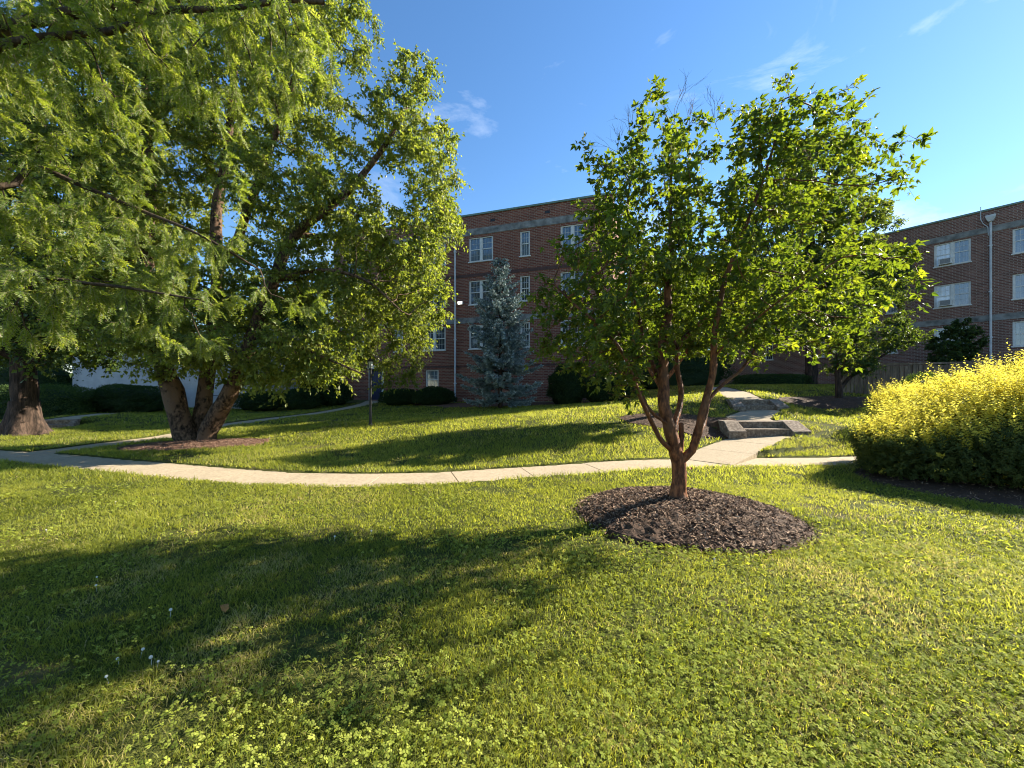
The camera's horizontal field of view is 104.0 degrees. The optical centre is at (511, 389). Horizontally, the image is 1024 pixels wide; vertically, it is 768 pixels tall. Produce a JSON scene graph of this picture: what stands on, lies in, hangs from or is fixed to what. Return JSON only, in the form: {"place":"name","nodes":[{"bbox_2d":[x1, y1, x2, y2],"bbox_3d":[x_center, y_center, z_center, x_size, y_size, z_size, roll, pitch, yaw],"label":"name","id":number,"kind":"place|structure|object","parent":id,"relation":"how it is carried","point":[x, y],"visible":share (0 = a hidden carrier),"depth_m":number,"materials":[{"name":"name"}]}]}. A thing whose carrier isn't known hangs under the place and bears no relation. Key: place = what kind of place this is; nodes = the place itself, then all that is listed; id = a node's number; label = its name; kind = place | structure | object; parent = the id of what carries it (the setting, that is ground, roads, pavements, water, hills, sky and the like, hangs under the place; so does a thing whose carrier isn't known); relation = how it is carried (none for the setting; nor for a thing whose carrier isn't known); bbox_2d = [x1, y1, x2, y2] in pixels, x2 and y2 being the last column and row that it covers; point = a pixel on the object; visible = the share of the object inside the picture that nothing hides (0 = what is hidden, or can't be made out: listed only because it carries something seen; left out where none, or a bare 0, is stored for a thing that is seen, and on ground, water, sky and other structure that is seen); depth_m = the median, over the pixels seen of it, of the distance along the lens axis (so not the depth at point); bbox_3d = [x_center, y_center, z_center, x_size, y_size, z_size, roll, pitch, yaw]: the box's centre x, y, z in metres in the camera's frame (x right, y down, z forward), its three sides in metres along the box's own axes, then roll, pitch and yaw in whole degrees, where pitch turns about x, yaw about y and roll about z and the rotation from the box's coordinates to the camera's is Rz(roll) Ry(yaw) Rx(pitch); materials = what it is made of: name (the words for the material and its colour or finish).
{"place":"outdoors","nodes":[
{"label":"outdoors","id":0,"kind":"place"},
{"bbox_2d":[47,413,114,419],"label":"path","id":1,"kind":"structure","parent":0,"point":[77,417],"depth_m":17.76,"materials":[{"name":"concrete"}]},
{"bbox_2d":[0,401,378,456],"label":"path","id":2,"kind":"structure","parent":0,"point":[39,453],"depth_m":12.58,"materials":[{"name":"concrete"}]},
{"bbox_2d":[0,450,856,486],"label":"path","id":3,"kind":"structure","parent":0,"point":[241,476],"depth_m":7.99,"materials":[{"name":"concrete"}]},
{"bbox_2d":[0,383,1023,767],"bbox_3d":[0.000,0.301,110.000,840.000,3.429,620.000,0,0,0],"label":"lawn","id":4,"kind":"structure","parent":0,"point":[306,638],"depth_m":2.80,"materials":[{"name":"plant"}]},
{"bbox_2d":[0,316,76,368],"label":"backdrop tree","id":5,"kind":"object","parent":4,"relation":"on","point":[46,344],"visible":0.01,"depth_m":30.88,"materials":[{"name":"green plant"}]},
{"bbox_2d":[0,358,83,389],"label":"clipped hedge","id":6,"kind":"object","parent":4,"relation":"on","point":[63,377],"visible":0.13,"depth_m":24.84,"materials":[{"name":"green plant"}]},
{"bbox_2d":[0,382,103,419],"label":"clipped hedge","id":7,"kind":"object","parent":4,"relation":"on","point":[69,399],"visible":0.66,"depth_m":19.88,"materials":[{"name":"green plant"}]},
{"bbox_2d":[44,419,80,428],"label":"garden steps","id":8,"kind":"structure","parent":4,"relation":"on","point":[61,423],"depth_m":16.50,"materials":[{"name":"concrete"}]},
{"bbox_2d":[0,3,205,436],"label":"shade tree","id":9,"kind":"object","parent":4,"relation":"on","point":[23,414],"visible":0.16,"depth_m":13.87,"materials":[{"name":"green plant"}]},
{"bbox_2d":[80,383,163,412],"bbox_3d":[-21.041,0.532,22.020,4.783,1.897,3.041,0,0,0],"label":"clipped hedge","id":10,"kind":"object","parent":4,"relation":"on","point":[116,397],"visible":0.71,"depth_m":21.15,"materials":[{"name":"green plant"}]},
{"bbox_2d":[0,0,344,363],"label":"locust tree","id":11,"kind":"object","parent":4,"relation":"on","point":[138,15],"visible":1,"depth_m":5.96,"materials":[{"name":"green plant"}]},
{"bbox_2d":[72,333,307,408],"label":"clapboard house","id":12,"kind":"structure","parent":4,"relation":"on","point":[95,380],"depth_m":25.22,"materials":[{"name":"white"}]},
{"bbox_2d":[115,437,269,451],"bbox_3d":[-9.087,1.551,11.599,4.060,0.227,2.263,0,0,0],"label":"mulch bed","id":13,"kind":"object","parent":4,"relation":"on","point":[177,445],"visible":0.92,"depth_m":11.21,"materials":[{"name":"brown soil"}]},
{"bbox_2d":[0,0,472,440],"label":"birch tree","id":14,"kind":"object","parent":13,"relation":"on","point":[248,359],"visible":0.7,"depth_m":11.83,"materials":[{"name":"green plant"}]},
{"bbox_2d":[220,603,228,611],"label":"fallen leaf","id":15,"kind":"object","parent":4,"relation":"on","point":[224,607],"visible":1,"depth_m":2.83,"materials":[{"name":"beige plant"}]},
{"bbox_2d":[232,390,282,410],"bbox_3d":[-15.665,0.645,25.024,3.312,1.528,2.263,0,0,0],"label":"foundation shrub","id":16,"kind":"object","parent":4,"relation":"on","point":[246,402],"visible":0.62,"depth_m":24.36,"materials":[{"name":"green plant"}]},
{"bbox_2d":[222,291,331,346],"bbox_3d":[-21.385,-4.253,36.163,10.748,10.263,8.426,0,0,0],"label":"backdrop tree","id":17,"kind":"object","parent":4,"relation":"on","point":[297,325],"visible":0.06,"depth_m":34.35,"materials":[{"name":"green plant"}]},
{"bbox_2d":[277,388,324,409],"bbox_3d":[-13.543,0.610,25.520,3.096,1.554,2.160,0,0,0],"label":"foundation shrub","id":18,"kind":"object","parent":4,"relation":"on","point":[301,399],"visible":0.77,"depth_m":24.97,"materials":[{"name":"green plant"}]},
{"bbox_2d":[298,361,324,392],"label":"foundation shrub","id":19,"kind":"object","parent":4,"relation":"on","point":[311,386],"depth_m":30.12,"materials":[{"name":"green plant"}]},
{"bbox_2d":[314,381,353,405],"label":"foundation shrub","id":20,"kind":"object","parent":4,"relation":"on","point":[330,399],"visible":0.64,"depth_m":26.07,"materials":[{"name":"green plant"}]},
{"bbox_2d":[367,357,373,425],"bbox_3d":[-5.059,0.101,14.300,0.250,2.570,0.250,0,0,0],"label":"lamp post","id":21,"kind":"object","parent":4,"relation":"on","point":[370,361],"visible":0.94,"depth_m":14.26,"materials":[{"name":"black metal"}]},
{"bbox_2d":[377,388,414,405],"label":"foundation shrub","id":22,"kind":"object","parent":4,"relation":"on","point":[398,397],"visible":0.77,"depth_m":25.10,"materials":[{"name":"green plant"}]},
{"bbox_2d":[333,192,623,401],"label":"apartment building","id":23,"kind":"structure","parent":4,"relation":"on","point":[518,236],"depth_m":25.85,"materials":[{"name":"red brick"}]},
{"bbox_2d":[372,371,381,399],"bbox_3d":[-9.675,-0.325,28.716,0.842,2.050,0.050,0,0,19],"label":"door","id":24,"kind":"structure","parent":23,"relation":"in","point":[375,378],"depth_m":28.71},
{"bbox_2d":[393,330,402,352],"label":"window","id":25,"kind":"structure","parent":23,"relation":"in","point":[398,335],"depth_m":28.08,"materials":[{"name":"white paint"}]},
{"bbox_2d":[426,370,437,386],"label":"window","id":26,"kind":"structure","parent":23,"relation":"in","point":[431,375],"depth_m":27.28,"materials":[{"name":"white glass"}]},
{"bbox_2d":[422,327,445,351],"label":"window","id":27,"kind":"structure","parent":23,"relation":"in","point":[440,344],"depth_m":27.13,"materials":[{"name":"glass"}]},
{"bbox_2d":[423,243,445,267],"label":"window","id":28,"kind":"structure","parent":23,"relation":"in","point":[435,243],"depth_m":27.04,"materials":[{"name":"white paint"}]},
{"bbox_2d":[428,284,444,307],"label":"window","id":29,"kind":"structure","parent":23,"relation":"in","point":[440,298],"depth_m":27.13,"materials":[{"name":"glass"}]},
{"bbox_2d":[468,236,492,262],"bbox_3d":[-2.013,-9.138,26.039,1.794,1.625,0.190,0,0,19],"label":"window","id":30,"kind":"structure","parent":23,"relation":"in","point":[481,248],"depth_m":26.06,"materials":[{"name":"glass"}]},
{"bbox_2d":[468,279,492,305],"bbox_3d":[-2.013,-6.337,26.039,1.794,1.625,0.190,0,0,19],"label":"window","id":31,"kind":"structure","parent":23,"relation":"in","point":[476,290],"depth_m":26.17,"materials":[{"name":"glass"}]},
{"bbox_2d":[468,325,492,349],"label":"window","id":32,"kind":"structure","parent":23,"relation":"in","point":[472,340],"depth_m":26.27,"materials":[{"name":"grey glass"}]},
{"bbox_2d":[519,276,529,301],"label":"window","id":33,"kind":"structure","parent":23,"relation":"in","point":[525,284],"depth_m":25.13,"materials":[{"name":"white glass"}]},
{"bbox_2d":[519,231,530,257],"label":"window","id":34,"kind":"structure","parent":23,"relation":"in","point":[524,236],"depth_m":25.13,"materials":[{"name":"glass"}]},
{"bbox_2d":[520,322,529,347],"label":"window","id":35,"kind":"structure","parent":23,"relation":"in","point":[526,327],"depth_m":25.09,"materials":[{"name":"glass"}]},
{"bbox_2d":[559,319,584,346],"bbox_3d":[3.644,-3.438,24.102,1.551,1.625,0.190,0,0,19],"label":"window","id":36,"kind":"structure","parent":23,"relation":"in","point":[562,329],"depth_m":24.25,"materials":[{"name":"white paint"}]},
{"bbox_2d":[561,223,583,252],"bbox_3d":[3.644,-9.138,24.102,1.551,1.625,0.190,0,0,19],"label":"window","id":37,"kind":"structure","parent":23,"relation":"in","point":[570,229],"depth_m":24.13,"materials":[{"name":"glass"}]},
{"bbox_2d":[561,271,584,297],"bbox_3d":[3.644,-6.337,24.102,1.551,1.625,0.190,0,0,19],"label":"window","id":38,"kind":"structure","parent":23,"relation":"in","point":[565,275],"depth_m":24.27,"materials":[{"name":"grey glass"}]},
{"bbox_2d":[455,257,543,407],"bbox_3d":[-0.605,-2.959,20.929,4.568,8.041,5.021,0,0,0],"label":"spruce tree","id":39,"kind":"object","parent":4,"relation":"on","point":[507,342],"visible":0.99,"depth_m":20.49,"materials":[{"name":"green plant"}]},
{"bbox_2d":[414,401,592,407],"bbox_3d":[0.247,0.750,23.319,14.318,0.585,3.170,0,0,19],"label":"mulch bed","id":40,"kind":"object","parent":4,"relation":"on","point":[457,405],"visible":0.47,"depth_m":23.38,"materials":[{"name":"brown soil"}]},
{"bbox_2d":[410,385,457,404],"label":"foundation shrub","id":41,"kind":"object","parent":40,"relation":"on","point":[433,395],"visible":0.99,"depth_m":24.60,"materials":[{"name":"green plant"}]},
{"bbox_2d":[0,483,1023,767],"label":"clover","id":42,"kind":"object","parent":4,"relation":"on","point":[812,751],"visible":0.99,"depth_m":2.18,"materials":[{"name":"green plant"}]},
{"bbox_2d":[545,362,588,404],"bbox_3d":[3.085,-0.264,21.618,2.594,2.595,2.238,0,0,0],"label":"rounded shrub","id":43,"kind":"object","parent":4,"relation":"on","point":[565,388],"visible":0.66,"depth_m":21.00,"materials":[{"name":"green plant"}]},
{"bbox_2d":[578,374,636,402],"bbox_3d":[5.029,-0.042,21.212,3.276,1.735,2.131,0,0,0],"label":"foundation shrub","id":44,"kind":"object","parent":4,"relation":"on","point":[602,395],"visible":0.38,"depth_m":20.66,"materials":[{"name":"green plant"}]},
{"bbox_2d":[617,412,736,438],"bbox_3d":[5.174,1.085,12.515,3.583,0.681,2.344,0,0,0],"label":"mulch bed","id":45,"kind":"object","parent":4,"relation":"on","point":[689,422],"visible":0.58,"depth_m":12.20,"materials":[{"name":"brown soil"}]},
{"bbox_2d":[579,245,754,415],"bbox_3d":[4.907,-1.851,12.932,5.654,5.706,4.145,0,0,0],"label":"maple tree","id":46,"kind":"object","parent":45,"relation":"on","point":[692,345],"visible":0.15,"depth_m":12.47,"materials":[{"name":"green plant"}]},
{"bbox_2d":[620,344,735,388],"bbox_3d":[11.328,-1.634,28.509,9.246,3.490,2.871,0,0,0],"label":"foundation shrub","id":47,"kind":"object","parent":4,"relation":"on","point":[693,372],"visible":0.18,"depth_m":27.60,"materials":[{"name":"green plant"}]},
{"bbox_2d":[570,485,821,556],"bbox_3d":[2.195,1.499,5.153,2.882,0.328,2.771,0,0,0],"label":"mulch bed","id":48,"kind":"object","parent":4,"relation":"on","point":[703,519],"visible":0.91,"depth_m":4.48,"materials":[{"name":"brown wood"}]},
{"bbox_2d":[518,62,941,499],"bbox_3d":[2.372,-1.360,5.168,4.607,5.813,3.434,0,0,0],"label":"maple tree","id":49,"kind":"object","parent":48,"relation":"on","point":[758,327],"visible":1,"depth_m":4.70,"materials":[{"name":"green plant"}]},
{"bbox_2d":[659,263,743,341],"bbox_3d":[16.579,-6.218,35.914,8.452,11.601,6.889,0,0,0],"label":"backdrop tree","id":50,"kind":"object","parent":4,"relation":"on","point":[709,288],"visible":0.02,"depth_m":34.80,"materials":[{"name":"green plant"}]},
{"bbox_2d":[726,399,788,411],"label":"garden steps","id":51,"kind":"structure","parent":4,"relation":"on","point":[764,404],"depth_m":14.54,"materials":[{"name":"concrete"}]},
{"bbox_2d":[717,420,811,438],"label":"garden steps","id":52,"kind":"structure","parent":4,"relation":"on","point":[737,429],"depth_m":11.58,"materials":[{"name":"concrete"}]},
{"bbox_2d":[729,373,814,383],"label":"clipped hedge","id":53,"kind":"object","parent":4,"relation":"on","point":[772,378],"visible":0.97,"depth_m":26.56,"materials":[{"name":"green plant"}]},
{"bbox_2d":[729,125,916,383],"bbox_3d":[20.514,-8.688,26.891,11.891,16.898,6.397,0,0,0],"label":"shade tree","id":54,"kind":"object","parent":4,"relation":"on","point":[824,235],"visible":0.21,"depth_m":25.78,"materials":[{"name":"green plant"}]},
{"bbox_2d":[778,395,879,409],"bbox_3d":[13.682,0.500,16.101,6.195,0.552,2.018,0,0,0],"label":"mulch bed","id":55,"kind":"object","parent":4,"relation":"on","point":[830,402],"visible":0.64,"depth_m":15.89,"materials":[{"name":"brown soil"}]},
{"bbox_2d":[782,272,937,397],"bbox_3d":[14.283,-2.151,16.500,6.248,5.180,2.844,0,0,0],"label":"dogwood tree","id":56,"kind":"object","parent":55,"relation":"on","point":[892,342],"visible":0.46,"depth_m":16.18,"materials":[{"name":"green plant"}]},
{"bbox_2d":[717,200,1023,384],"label":"apartment building","id":57,"kind":"structure","parent":4,"relation":"on","point":[981,277],"depth_m":26.30,"materials":[{"name":"brown brick"}]},
{"bbox_2d":[765,343,773,360],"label":"window","id":58,"kind":"structure","parent":57,"relation":"in","point":[767,358],"depth_m":35.73,"materials":[{"name":"glass"}]},
{"bbox_2d":[817,338,831,357],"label":"window","id":59,"kind":"structure","parent":57,"relation":"in","point":[818,351],"depth_m":32.47,"materials":[{"name":"white paint"}]},
{"bbox_2d":[885,292,896,314],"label":"window","id":60,"kind":"structure","parent":57,"relation":"in","point":[892,310],"depth_m":29.17,"materials":[{"name":"grey glass"}]},
{"bbox_2d":[938,257,951,265],"bbox_3d":[29.164,-8.655,26.917,0.328,0.400,0.620,0,0,-36],"label":"air conditioner","id":61,"kind":"object","parent":57,"relation":"attached to","point":[945,261],"visible":1,"depth_m":26.84,"materials":[{"name":"metal"}]},
{"bbox_2d":[938,299,951,306],"bbox_3d":[29.164,-5.855,26.917,0.328,0.400,0.620,0,0,-36],"label":"air conditioner","id":62,"kind":"object","parent":57,"relation":"attached to","point":[947,302],"visible":1,"depth_m":26.81,"materials":[{"name":"metal"}]},
{"bbox_2d":[933,238,971,268],"bbox_3d":[29.418,-9.113,26.735,0.190,1.575,1.772,0,0,-36],"label":"window","id":63,"kind":"structure","parent":57,"relation":"in","point":[960,251],"depth_m":26.67,"materials":[{"name":"glass"}]},
{"bbox_2d":[933,281,971,308],"bbox_3d":[29.418,-6.312,26.735,0.190,1.575,1.772,0,0,-36],"label":"window","id":64,"kind":"structure","parent":57,"relation":"in","point":[960,293],"depth_m":26.66,"materials":[{"name":"glass"}]},
{"bbox_2d":[934,326,970,343],"bbox_3d":[29.418,-3.412,26.735,0.190,1.575,1.772,0,0,-36],"label":"window","id":65,"kind":"structure","parent":57,"relation":"in","point":[937,333],"depth_m":27.25,"materials":[{"name":"glass"}]},
{"bbox_2d":[1011,227,1023,254],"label":"window","id":66,"kind":"structure","parent":57,"relation":"in","point":[1018,234],"depth_m":24.55,"materials":[{"name":"glass"}]},
{"bbox_2d":[1011,273,1023,300],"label":"window","id":67,"kind":"structure","parent":57,"relation":"in","point":[1018,279],"depth_m":24.55,"materials":[{"name":"glass"}]},
{"bbox_2d":[1011,321,1023,346],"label":"window","id":68,"kind":"structure","parent":57,"relation":"in","point":[1018,327],"depth_m":24.55,"materials":[{"name":"glass"}]},
{"bbox_2d":[858,376,917,421],"bbox_3d":[11.398,0.456,11.809,1.599,1.698,1.636,0,0,0],"label":"golden shrub","id":69,"kind":"object","parent":4,"relation":"on","point":[883,394],"visible":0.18,"depth_m":11.87,"materials":[{"name":"yellow plant"}]},
{"bbox_2d":[888,371,951,403],"bbox_3d":[14.085,0.189,13.584,2.373,1.686,1.900,0,0,0],"label":"rounded shrub","id":70,"kind":"object","parent":4,"relation":"on","point":[922,381],"visible":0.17,"depth_m":13.56,"materials":[{"name":"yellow plant"}]},
{"bbox_2d":[842,360,1022,394],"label":"board fence","id":71,"kind":"object","parent":4,"relation":"on","point":[898,373],"visible":0.27,"depth_m":17.36,"materials":[{"name":"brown wood"}]},
{"bbox_2d":[843,463,1023,508],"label":"mulch bed","id":72,"kind":"object","parent":4,"relation":"on","point":[991,493],"visible":0.29,"depth_m":6.51,"materials":[{"name":"brown wood"}]},
{"bbox_2d":[840,338,1023,490],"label":"golden shrub","id":73,"kind":"object","parent":72,"relation":"on","point":[965,428],"visible":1,"depth_m":7.08,"materials":[{"name":"yellow plant"}]},
{"bbox_2d":[923,317,989,364],"bbox_3d":[25.436,-2.084,23.051,2.888,4.136,2.191,0,0,0],"label":"tree","id":74,"kind":"object","parent":4,"relation":"on","point":[955,349],"visible":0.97,"depth_m":22.67,"materials":[{"name":"green plant"}]},
{"bbox_2d":[0,0,1023,372],"label":"sky","id":75,"kind":"structure","parent":0,"point":[526,80],"materials":[{"name":"blue"}]},
{"bbox_2d":[686,386,763,399],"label":"path","id":76,"kind":"structure","parent":0,"point":[734,393],"depth_m":17.00,"materials":[{"name":"concrete"}]},
{"bbox_2d":[689,436,790,464],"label":"path","id":77,"kind":"structure","parent":0,"point":[731,451],"depth_m":10.01,"materials":[{"name":"concrete"}]},
{"bbox_2d":[726,410,778,420],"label":"path","id":78,"kind":"structure","parent":0,"point":[756,415],"depth_m":13.35,"materials":[{"name":"concrete"}]}
]}

